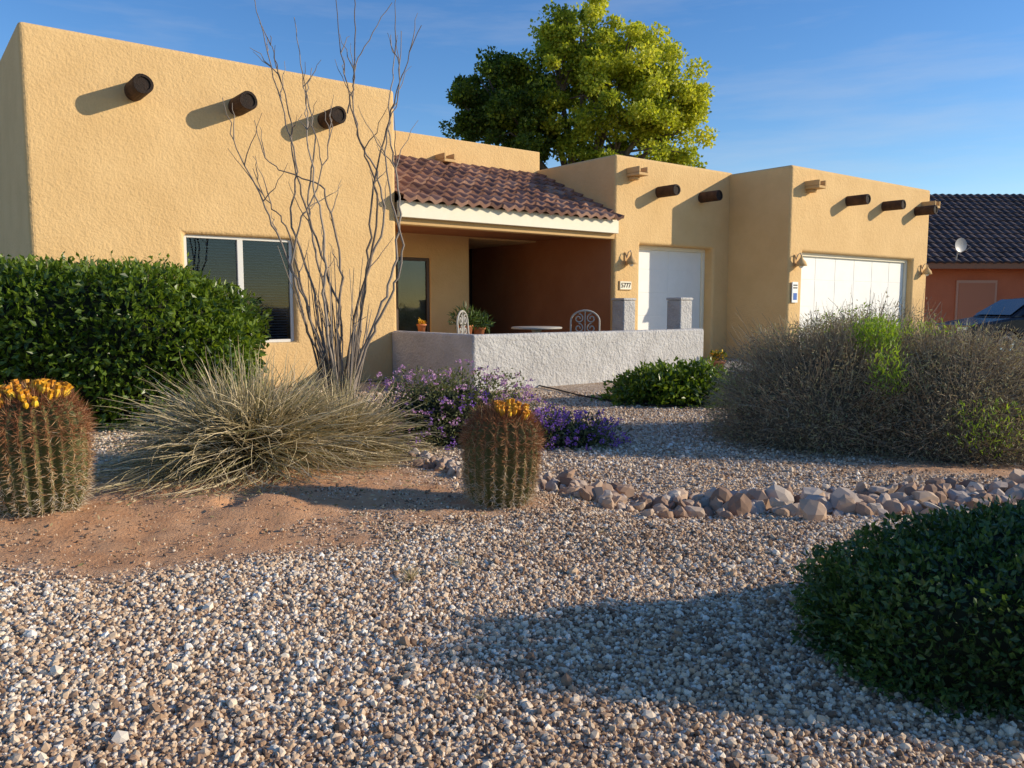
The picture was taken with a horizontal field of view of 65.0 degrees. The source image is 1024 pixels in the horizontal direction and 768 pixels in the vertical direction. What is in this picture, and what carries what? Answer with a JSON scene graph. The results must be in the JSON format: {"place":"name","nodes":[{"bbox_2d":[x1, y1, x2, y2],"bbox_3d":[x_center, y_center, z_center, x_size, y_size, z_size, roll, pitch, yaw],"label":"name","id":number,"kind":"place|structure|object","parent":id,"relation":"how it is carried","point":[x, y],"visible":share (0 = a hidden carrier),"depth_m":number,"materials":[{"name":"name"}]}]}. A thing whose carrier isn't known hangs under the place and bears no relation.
{"place":"outdoors","nodes":[
{"label":"outdoors","id":0,"kind":"place"},
{"bbox_2d":[186,248,283,252],"bbox_3d":[-4.893,-2.373,14.313,1.820,0.026,0.037,-4,7,-38],"label":"window blind slat","id":1,"kind":"object","parent":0,"point":[232,250],"depth_m":14.21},
{"bbox_2d":[187,251,284,255],"bbox_3d":[-4.893,-2.324,14.318,1.820,0.026,0.037,-4,7,-38],"label":"window blind slat","id":2,"kind":"object","parent":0,"point":[234,253],"depth_m":14.24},
{"bbox_2d":[186,239,285,244],"bbox_3d":[-4.893,-2.523,14.299,1.820,0.026,0.037,-4,7,-38],"label":"window blind slat","id":3,"kind":"object","parent":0,"point":[233,242],"depth_m":14.23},
{"bbox_2d":[186,242,285,247],"bbox_3d":[-4.893,-2.473,14.304,1.820,0.026,0.037,-4,7,-38],"label":"window blind slat","id":4,"kind":"object","parent":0,"point":[233,244],"depth_m":14.24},
{"bbox_2d":[186,245,286,250],"bbox_3d":[-4.893,-2.423,14.309,1.820,0.026,0.037,-4,7,-38],"label":"window blind slat","id":5,"kind":"object","parent":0,"point":[233,247],"depth_m":14.23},
{"bbox_2d":[186,234,288,242],"bbox_3d":[-4.839,-2.575,14.224,1.820,0.055,0.081,-4,7,-38],"label":"window frame top","id":6,"kind":"object","parent":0,"point":[235,238],"depth_m":14.15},
{"bbox_2d":[189,254,285,258],"bbox_3d":[-4.893,-2.274,14.323,1.820,0.026,0.037,-4,7,-38],"label":"window blind slat","id":7,"kind":"object","parent":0,"point":[235,256],"depth_m":14.26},
{"bbox_2d":[188,257,286,261],"bbox_3d":[-4.893,-2.224,14.328,1.820,0.026,0.037,-4,7,-38],"label":"window blind slat","id":8,"kind":"object","parent":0,"point":[235,259],"depth_m":14.27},
{"bbox_2d":[188,260,286,263],"bbox_3d":[-4.893,-2.174,14.333,1.820,0.026,0.037,-4,7,-38],"label":"window blind slat","id":9,"kind":"object","parent":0,"point":[235,262],"depth_m":14.29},
{"bbox_2d":[190,263,286,266],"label":"window blind slat","id":10,"kind":"object","parent":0,"point":[235,264],"depth_m":14.30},
{"bbox_2d":[235,240,244,311],"bbox_3d":[-4.837,-1.667,14.311,0.100,1.770,0.085,-4,7,-38],"label":"window mullion","id":11,"kind":"structure","parent":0,"point":[239,263],"depth_m":14.23},
{"bbox_2d":[395,257,426,260],"bbox_3d":[-2.821,-3.046,19.490,1.700,0.080,0.080,-4,7,-38],"label":"patio door head","id":12,"kind":"object","parent":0,"point":[413,259],"visible":0.43,"depth_m":19.73},
{"bbox_2d":[456,310,468,333],"bbox_3d":[-0.685,-0.757,15.821,0.736,1.394,0.734,1,6,15],"label":"patio chair","id":13,"kind":"object","parent":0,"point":[462,319],"visible":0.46,"depth_m":15.83,"materials":[{"name":"beige paint"}]},
{"bbox_2d":[395,210,572,240],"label":"porch ceiling","id":14,"kind":"structure","parent":0,"point":[458,232],"depth_m":19.68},
{"bbox_2d":[395,217,613,239],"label":"porch beam","id":15,"kind":"structure","parent":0,"point":[488,227],"depth_m":17.59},
{"bbox_2d":[0,373,1023,767],"bbox_3d":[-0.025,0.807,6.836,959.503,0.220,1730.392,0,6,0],"label":"ground","id":16,"kind":"structure","parent":0,"point":[172,519],"depth_m":5.02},
{"bbox_2d":[0,376,99,518],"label":"barrel cactus","id":17,"kind":"object","parent":16,"relation":"on","point":[46,450],"visible":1,"depth_m":5.33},
{"bbox_2d":[0,250,272,430],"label":"hedge","id":18,"kind":"object","parent":16,"relation":"on","point":[92,331],"visible":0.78,"depth_m":9.57,"materials":[{"name":"green plant"}]},
{"bbox_2d":[0,22,395,387],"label":"wing walls","id":19,"kind":"structure","parent":16,"relation":"on","point":[95,161],"depth_m":13.52,"materials":[{"name":"beige paint"}]},
{"bbox_2d":[124,73,153,100],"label":"viga beam","id":20,"kind":"structure","parent":19,"relation":"attached to","point":[139,87],"depth_m":12.48,"materials":[{"name":"brown wood"}]},
{"bbox_2d":[186,238,286,338],"bbox_3d":[-5.023,-1.690,14.549,1.910,1.860,0.022,-4,7,-38],"label":"window blind","id":21,"kind":"object","parent":19,"relation":"attached to","point":[246,272],"depth_m":14.72,"materials":[{"name":"black"}]},
{"bbox_2d":[190,269,286,272],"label":"window blind slat","id":22,"kind":"object","parent":21,"relation":"in","point":[235,270],"depth_m":14.37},
{"bbox_2d":[192,272,286,274],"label":"window blind slat","id":23,"kind":"object","parent":21,"relation":"in","point":[243,273],"depth_m":14.46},
{"bbox_2d":[195,266,286,269],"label":"window blind slat","id":24,"kind":"object","parent":21,"relation":"in","point":[243,267],"depth_m":14.41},
{"bbox_2d":[202,275,286,277],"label":"window blind slat","id":25,"kind":"object","parent":21,"relation":"in","point":[247,276],"depth_m":14.49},
{"bbox_2d":[209,278,286,280],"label":"window blind slat","id":26,"kind":"object","parent":21,"relation":"in","point":[251,279],"depth_m":14.52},
{"bbox_2d":[228,91,257,115],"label":"viga beam","id":27,"kind":"structure","parent":19,"relation":"attached to","point":[244,102],"depth_m":13.48,"materials":[{"name":"brown wood"}]},
{"bbox_2d":[287,240,293,340],"bbox_3d":[-4.098,-1.723,14.885,0.055,1.880,0.080,-4,7,-38],"label":"window frame","id":28,"kind":"object","parent":19,"relation":"attached to","point":[291,310],"visible":0.81,"depth_m":14.87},
{"bbox_2d":[317,106,345,128],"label":"viga beam","id":29,"kind":"structure","parent":19,"relation":"attached to","point":[338,115],"depth_m":14.49,"materials":[{"name":"brown wood"}]},
{"bbox_2d":[88,342,431,502],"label":"bunch grass","id":30,"kind":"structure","parent":16,"relation":"on","point":[226,429],"depth_m":6.79,"materials":[{"name":"brown"}]},
{"bbox_2d":[0,429,628,569],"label":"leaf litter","id":31,"kind":"object","parent":16,"relation":"on","point":[138,543],"visible":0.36,"depth_m":6.11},
{"bbox_2d":[222,0,421,404],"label":"bare ocotillo","id":32,"kind":"object","parent":16,"relation":"on","point":[331,347],"visible":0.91,"depth_m":11.06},
{"bbox_2d":[269,361,455,473],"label":"bunch grass","id":33,"kind":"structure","parent":16,"relation":"on","point":[382,427],"depth_m":7.64,"materials":[{"name":"brown"}]},
{"bbox_2d":[394,130,539,332],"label":"wing walls","id":34,"kind":"structure","parent":16,"relation":"on","point":[447,256],"depth_m":20.22,"materials":[{"name":"beige paint"}]},
{"bbox_2d":[395,257,398,330],"bbox_3d":[-2.821,-1.777,19.614,0.060,2.630,0.080,-4,7,-38],"label":"patio door frame","id":35,"kind":"object","parent":34,"relation":"attached to","point":[397,325],"visible":0.36,"depth_m":19.55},
{"bbox_2d":[425,258,429,331],"bbox_3d":[-2.118,-1.830,20.157,0.080,2.630,0.080,-4,7,-38],"label":"patio door frame","id":36,"kind":"object","parent":34,"relation":"attached to","point":[427,299],"visible":0.64,"depth_m":20.10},
{"bbox_2d":[469,249,471,324],"bbox_3d":[-2.113,-2.450,23.941,2.180,3.170,0.100,-4,7,-38],"label":"entry door","id":37,"kind":"structure","parent":34,"relation":"attached to","point":[470,277],"depth_m":24.47,"materials":[{"name":"black paint"}]},
{"bbox_2d":[394,154,624,220],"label":"porch roof tiles","id":38,"kind":"object","parent":34,"relation":"attached to","point":[423,180],"visible":0.85,"depth_m":18.54,"materials":[{"name":"tile"}]},
{"bbox_2d":[355,358,632,451],"bbox_3d":[-0.344,0.240,8.964,3.373,1.093,2.041,0,6,0],"label":"lantana bush","id":39,"kind":"object","parent":16,"relation":"on","point":[453,409],"visible":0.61,"depth_m":8.69,"materials":[{"name":"purple plant"}]},
{"bbox_2d":[454,397,547,509],"bbox_3d":[-0.083,0.517,6.056,0.752,0.885,0.747,3,6,0],"label":"barrel cactus","id":40,"kind":"object","parent":16,"relation":"on","point":[501,454],"visible":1,"depth_m":5.87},
{"bbox_2d":[0,390,1023,767],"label":"gravel","id":41,"kind":"structure","parent":16,"relation":"on","point":[626,530],"depth_m":3.56,"materials":[{"name":"gravel"}]},
{"bbox_2d":[392,564,425,586],"bbox_3d":[-0.543,1.025,4.366,0.254,0.090,0.209,-4,7,-33],"label":"dry grass tuft","id":42,"kind":"object","parent":41,"relation":"on","point":[412,576],"visible":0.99,"depth_m":4.37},
{"bbox_2d":[511,326,561,332],"bbox_3d":[0.511,-0.666,16.751,1.060,1.056,1.060,0,6,0],"label":"patio table","id":43,"kind":"object","parent":16,"relation":"on","point":[536,329],"visible":0.5,"depth_m":16.36,"materials":[{"name":"beige paint"}]},
{"bbox_2d":[472,237,610,333],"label":"porch side wall","id":44,"kind":"structure","parent":16,"relation":"on","point":[557,282],"depth_m":21.85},
{"bbox_2d":[397,200,618,233],"bbox_3d":[0.159,-3.649,17.736,6.080,0.320,0.120,-4,7,-38],"label":"fascia board","id":45,"kind":"object","parent":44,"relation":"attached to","point":[433,211],"visible":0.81,"depth_m":17.39,"materials":[{"name":"beige paint"}]},
{"bbox_2d":[392,328,703,390],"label":"patio wall","id":46,"kind":"structure","parent":16,"relation":"on","point":[547,359],"depth_m":15.23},
{"bbox_2d":[416,317,426,331],"bbox_3d":[-2.088,-0.952,18.751,0.279,1.206,0.278,0,6,0],"label":"flower pot","id":47,"kind":"object","parent":46,"relation":"on","point":[421,327],"visible":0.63,"depth_m":18.65,"materials":[{"name":"ceramic"}]},
{"bbox_2d":[447,300,490,333],"bbox_3d":[-1.008,-1.175,18.971,1.116,1.607,1.055,0,6,0],"label":"potted plant","id":48,"kind":"object","parent":46,"relation":"on","point":[470,321],"visible":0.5,"depth_m":18.91,"materials":[{"name":"green plant"}]},
{"bbox_2d":[468,310,494,333],"bbox_3d":[-0.834,-1.134,19.383,0.902,1.446,0.971,0,6,0],"label":"potted plant","id":49,"kind":"object","parent":46,"relation":"on","point":[480,330],"visible":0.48,"depth_m":19.25,"materials":[{"name":"green plant"}]},
{"bbox_2d":[611,298,635,330],"bbox_3d":[2.682,-1.223,19.343,0.430,1.680,0.430,-4,7,-38],"label":"gate post","id":50,"kind":"object","parent":46,"relation":"on","point":[623,313],"visible":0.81,"depth_m":19.15,"materials":[{"name":"grey paint"}]},
{"bbox_2d":[666,297,692,328],"bbox_3d":[3.750,-1.096,18.038,0.430,1.680,0.430,-4,7,-38],"label":"gate post","id":51,"kind":"object","parent":46,"relation":"on","point":[679,312],"visible":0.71,"depth_m":17.84,"materials":[{"name":"grey paint"}]},
{"bbox_2d":[438,0,719,169],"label":"cottonwood tree","id":52,"kind":"object","parent":16,"relation":"on","point":[515,101],"visible":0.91,"depth_m":32.94,"materials":[{"name":"green plant"}]},
{"bbox_2d":[570,310,599,331],"bbox_3d":[1.554,-0.913,17.422,0.735,1.394,0.736,1,6,10],"label":"patio chair","id":53,"kind":"object","parent":16,"relation":"on","point":[585,311],"visible":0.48,"depth_m":17.66,"materials":[{"name":"beige paint"}]},
{"bbox_2d":[539,385,723,406],"bbox_3d":[1.701,0.195,13.146,4.438,0.028,1.493,4,7,38],"label":"edging","id":54,"kind":"object","parent":16,"relation":"on","point":[618,401],"visible":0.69,"depth_m":12.40,"materials":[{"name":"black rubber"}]},
{"bbox_2d":[537,154,731,358],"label":"wing walls","id":55,"kind":"structure","parent":16,"relation":"on","point":[685,218],"depth_m":20.78,"materials":[{"name":"beige paint"}]},
{"bbox_2d":[619,281,631,289],"bbox_3d":[2.827,-2.453,20.002,0.430,0.230,0.048,-4,7,-38],"label":"house number sign","id":56,"kind":"object","parent":55,"relation":"attached to","point":[625,285],"visible":1,"depth_m":19.98,"materials":[{"name":"ceramic"}]},
{"bbox_2d":[624,250,636,265],"bbox_3d":[2.938,-3.107,19.845,0.299,0.402,0.334,-4,7,-38],"label":"wall lantern","id":57,"kind":"object","parent":55,"relation":"attached to","point":[630,260],"depth_m":19.80,"materials":[{"name":"beige paint"}]},
{"bbox_2d":[627,172,648,176],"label":"canale floor","id":58,"kind":"structure","parent":55,"relation":"on","point":[640,174],"depth_m":19.59,"materials":[{"name":"beige paint"}]},
{"bbox_2d":[655,184,680,197],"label":"viga beam","id":59,"kind":"structure","parent":55,"relation":"attached to","point":[668,190],"depth_m":20.14,"materials":[{"name":"brown wood"}]},
{"bbox_2d":[639,245,702,252],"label":"garage trim","id":60,"kind":"structure","parent":55,"relation":"attached to","point":[645,247],"depth_m":21.36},
{"bbox_2d":[699,249,704,328],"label":"garage trim","id":61,"kind":"structure","parent":55,"relation":"attached to","point":[702,275],"depth_m":22.31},
{"bbox_2d":[698,190,722,202],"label":"viga beam","id":62,"kind":"structure","parent":55,"relation":"attached to","point":[710,196],"depth_m":21.18,"materials":[{"name":"brown wood"}]},
{"bbox_2d":[590,355,741,407],"bbox_3d":[2.692,-0.044,12.594,2.914,0.876,1.896,0,6,0],"label":"green shrub","id":63,"kind":"object","parent":16,"relation":"on","point":[662,383],"visible":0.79,"depth_m":12.14,"materials":[{"name":"green plant"}]},
{"bbox_2d":[638,251,700,328],"bbox_3d":[4.140,-2.140,21.579,2.900,3.030,0.050,-4,7,-38],"label":"garage door","id":64,"kind":"structure","parent":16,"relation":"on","point":[667,270],"depth_m":21.53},
{"bbox_2d":[638,316,665,329],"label":"garage door panel","id":65,"kind":"structure","parent":64,"relation":"attached to","point":[651,322],"depth_m":21.24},
{"bbox_2d":[638,270,666,292],"bbox_3d":[3.584,-2.693,21.056,1.414,0.586,0.011,-4,7,-38],"label":"garage door panel","id":66,"kind":"structure","parent":64,"relation":"attached to","point":[652,281],"depth_m":21.15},
{"bbox_2d":[638,293,666,315],"bbox_3d":[3.584,-2.094,21.114,1.414,0.586,0.011,-4,7,-38],"label":"garage door panel","id":67,"kind":"structure","parent":64,"relation":"attached to","point":[651,304],"depth_m":21.19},
{"bbox_2d":[639,249,666,269],"bbox_3d":[3.584,-3.293,20.997,1.414,0.586,0.011,-4,7,-38],"label":"garage door panel","id":68,"kind":"structure","parent":64,"relation":"attached to","point":[653,259],"depth_m":21.09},
{"bbox_2d":[667,293,699,314],"bbox_3d":[4.730,-2.181,21.999,1.414,0.586,0.010,-4,7,-37],"label":"garage door panel","id":69,"kind":"structure","parent":64,"relation":"attached to","point":[696,304],"depth_m":22.22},
{"bbox_2d":[668,271,700,292],"bbox_3d":[4.730,-2.780,21.941,1.414,0.586,0.010,-4,7,-37],"label":"garage door panel","id":70,"kind":"structure","parent":64,"relation":"attached to","point":[683,282],"depth_m":21.90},
{"bbox_2d":[668,251,700,270],"bbox_3d":[4.730,-3.379,21.882,1.414,0.586,0.010,-4,7,-37],"label":"garage door panel","id":71,"kind":"structure","parent":64,"relation":"attached to","point":[684,261],"depth_m":21.85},
{"bbox_2d":[691,316,699,327],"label":"garage door panel","id":72,"kind":"structure","parent":64,"relation":"attached to","point":[695,321],"depth_m":22.33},
{"bbox_2d":[399,448,1023,520],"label":"landscape rocks","id":73,"kind":"object","parent":16,"relation":"on","point":[819,504],"visible":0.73,"depth_m":6.16,"materials":[{"name":"stone"}]},
{"bbox_2d":[725,165,929,359],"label":"garage wing walls","id":74,"kind":"structure","parent":16,"relation":"on","point":[779,218],"depth_m":21.95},
{"bbox_2d":[791,282,797,302],"bbox_3d":[7.431,-2.410,21.109,0.260,0.540,0.034,-4,7,-38],"label":"notice sign","id":75,"kind":"object","parent":74,"relation":"attached to","point":[794,294],"visible":1,"depth_m":21.08,"materials":[{"name":"white paint"}]},
{"bbox_2d":[794,253,806,267],"bbox_3d":[7.532,-3.224,20.948,0.299,0.402,0.334,-4,7,-38],"label":"wall lantern","id":76,"kind":"object","parent":74,"relation":"attached to","point":[801,262],"depth_m":20.90,"materials":[{"name":"beige paint"}]},
{"bbox_2d":[805,185,825,189],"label":"canale floor","id":77,"kind":"structure","parent":74,"relation":"on","point":[817,187],"depth_m":20.94,"materials":[{"name":"beige paint"}]},
{"bbox_2d":[805,179,819,186],"bbox_3d":[7.820,-5.239,20.953,0.060,0.138,0.470,-4,7,-38],"label":"canale side","id":78,"kind":"object","parent":77,"relation":"on","point":[812,182],"visible":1,"depth_m":20.90,"materials":[{"name":"beige paint"}]},
{"bbox_2d":[800,257,902,332],"bbox_3d":[9.910,-2.264,23.470,6.020,2.910,0.050,-4,7,-38],"label":"garage door","id":79,"kind":"structure","parent":74,"relation":"in","point":[813,306],"depth_m":23.20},
{"bbox_2d":[799,307,812,329],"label":"garage door panel","id":80,"kind":"structure","parent":79,"relation":"attached to","point":[804,311],"depth_m":22.01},
{"bbox_2d":[800,280,813,305],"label":"garage door panel","id":81,"kind":"structure","parent":79,"relation":"attached to","point":[807,293],"depth_m":21.98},
{"bbox_2d":[801,256,814,279],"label":"garage door panel","id":82,"kind":"structure","parent":79,"relation":"attached to","point":[807,272],"depth_m":21.93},
{"bbox_2d":[813,307,832,329],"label":"garage door panel","id":83,"kind":"structure","parent":79,"relation":"attached to","point":[821,310],"depth_m":22.50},
{"bbox_2d":[814,281,833,305],"bbox_3d":[8.738,-2.532,22.495,0.967,0.706,0.008,-4,7,-38],"label":"garage door panel","id":84,"kind":"structure","parent":79,"relation":"attached to","point":[823,291],"depth_m":22.48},
{"bbox_2d":[815,257,834,280],"bbox_3d":[8.738,-3.251,22.425,0.967,0.706,0.008,-4,7,-38],"label":"garage door panel","id":85,"kind":"structure","parent":79,"relation":"attached to","point":[824,268],"depth_m":22.42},
{"bbox_2d":[833,307,851,321],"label":"garage door panel","id":86,"kind":"structure","parent":79,"relation":"attached to","point":[836,311],"depth_m":23.08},
{"bbox_2d":[834,281,852,305],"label":"garage door panel","id":87,"kind":"structure","parent":79,"relation":"attached to","point":[842,291],"depth_m":23.08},
{"bbox_2d":[835,258,853,280],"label":"garage door panel","id":88,"kind":"structure","parent":79,"relation":"attached to","point":[843,269],"depth_m":23.03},
{"bbox_2d":[852,282,870,305],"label":"garage door panel","id":89,"kind":"structure","parent":79,"relation":"attached to","point":[861,292],"depth_m":23.70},
{"bbox_2d":[853,260,871,281],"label":"garage door panel","id":90,"kind":"structure","parent":79,"relation":"attached to","point":[862,270],"depth_m":23.64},
{"bbox_2d":[870,282,887,305],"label":"garage door panel","id":91,"kind":"structure","parent":79,"relation":"attached to","point":[877,289],"depth_m":24.31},
{"bbox_2d":[871,261,888,282],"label":"garage door panel","id":92,"kind":"structure","parent":79,"relation":"attached to","point":[879,271],"depth_m":24.25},
{"bbox_2d":[887,307,901,325],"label":"garage door panel","id":93,"kind":"structure","parent":79,"relation":"attached to","point":[897,313],"depth_m":25.03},
{"bbox_2d":[887,283,902,305],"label":"garage door panel","id":94,"kind":"structure","parent":79,"relation":"attached to","point":[894,290],"depth_m":24.90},
{"bbox_2d":[888,262,903,282],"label":"garage door panel","id":95,"kind":"structure","parent":79,"relation":"attached to","point":[895,274],"depth_m":24.84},
{"bbox_2d":[802,252,905,262],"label":"garage trim","id":96,"kind":"structure","parent":74,"relation":"attached to","point":[852,257],"depth_m":23.12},
{"bbox_2d":[845,194,870,205],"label":"viga beam","id":97,"kind":"structure","parent":74,"relation":"attached to","point":[862,199],"depth_m":22.06,"materials":[{"name":"brown wood"}]},
{"bbox_2d":[881,200,905,210],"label":"viga beam","id":98,"kind":"structure","parent":74,"relation":"attached to","point":[893,205],"depth_m":23.26,"materials":[{"name":"brown wood"}]},
{"bbox_2d":[901,260,906,327],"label":"garage trim","id":99,"kind":"structure","parent":74,"relation":"attached to","point":[904,283],"depth_m":25.13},
{"bbox_2d":[914,205,937,215],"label":"viga beam","id":100,"kind":"structure","parent":74,"relation":"attached to","point":[926,210],"depth_m":24.47,"materials":[{"name":"brown wood"}]},
{"bbox_2d":[920,263,931,275],"bbox_3d":[12.991,-3.586,25.169,0.299,0.402,0.334,-4,7,-38],"label":"wall lantern","id":101,"kind":"object","parent":74,"relation":"attached to","point":[926,271],"depth_m":25.13,"materials":[{"name":"beige paint"}]},
{"bbox_2d":[790,302,902,343],"bbox_3d":[7.405,-0.869,17.632,3.445,1.888,1.974,0,6,0],"label":"green shrub","id":102,"kind":"object","parent":16,"relation":"on","point":[844,316],"visible":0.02,"depth_m":17.50,"materials":[{"name":"green plant"}]},
{"bbox_2d":[687,285,1023,468],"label":"dry shrub","id":103,"kind":"object","parent":16,"relation":"on","point":[864,387],"visible":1,"depth_m":8.20,"materials":[{"name":"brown plant"}]},
{"bbox_2d":[788,494,1023,725],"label":"round shrub","id":104,"kind":"object","parent":16,"relation":"on","point":[934,607],"visible":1,"depth_m":3.24,"materials":[{"name":"green plant"}]},
{"bbox_2d":[923,262,1023,335],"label":"walls","id":105,"kind":"structure","parent":16,"relation":"on","point":[940,285],"depth_m":35.74,"materials":[{"name":"paint"}]},
{"bbox_2d":[954,280,997,319],"bbox_3d":[20.650,-3.301,35.809,1.800,2.620,0.060,0,6,0],"label":"door surround","id":106,"kind":"object","parent":105,"relation":"attached to","point":[967,281],"visible":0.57,"depth_m":35.68,"materials":[{"name":"brown"}]},
{"bbox_2d":[957,283,995,318],"bbox_3d":[20.650,-3.237,35.767,1.600,2.500,0.025,0,6,0],"label":"side door","id":107,"kind":"structure","parent":105,"relation":"in","point":[974,299],"depth_m":35.70,"materials":[{"name":"brown wood"}]},
{"bbox_2d":[0,0,1023,194],"label":"sky","id":108,"kind":"structure","parent":0,"point":[921,94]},
{"bbox_2d":[707,349,727,372],"bbox_3d":[4.562,-0.507,17.789,0.418,0.557,0.488,4,7,33],"label":"flowering plant","id":109,"kind":"object","parent":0,"point":[715,357],"visible":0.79,"depth_m":17.70,"materials":[{"name":"plant"}]},
{"bbox_2d":[703,354,1022,372],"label":"driveway","id":110,"kind":"structure","parent":0,"point":[759,364],"depth_m":20.69,"materials":[{"name":"concrete"}]},
{"bbox_2d":[932,298,1023,352],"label":"parked car","id":111,"kind":"object","parent":110,"relation":"on","point":[1013,310],"visible":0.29,"depth_m":23.18,"materials":[{"name":"black paint"}]},
{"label":"roof back","id":112,"kind":"object","parent":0,"visible":0},
{"bbox_2d":[927,193,1023,263],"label":"roof tiles front","id":113,"kind":"object","parent":112,"relation":"attached to","point":[989,228],"visible":0.46,"depth_m":37.40,"materials":[{"name":"tile"}]},
{"bbox_2d":[955,238,970,259],"bbox_3d":[19.401,-5.756,34.562,0.608,1.064,0.596,3,6,29],"label":"satellite dish","id":114,"kind":"object","parent":113,"relation":"on","point":[960,245],"visible":1,"depth_m":34.67,"materials":[{"name":"grey"}]},
{"bbox_3d":[29.750,-5.188,35.378,29.500,0.060,0.770,0,6,0],"label":"soffit","id":115,"kind":"object","parent":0,"visible":0},
{"bbox_2d":[926,263,1023,268],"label":"fascia","id":116,"kind":"structure","parent":115,"relation":"attached to","point":[975,266],"depth_m":34.89,"materials":[{"name":"brown"}]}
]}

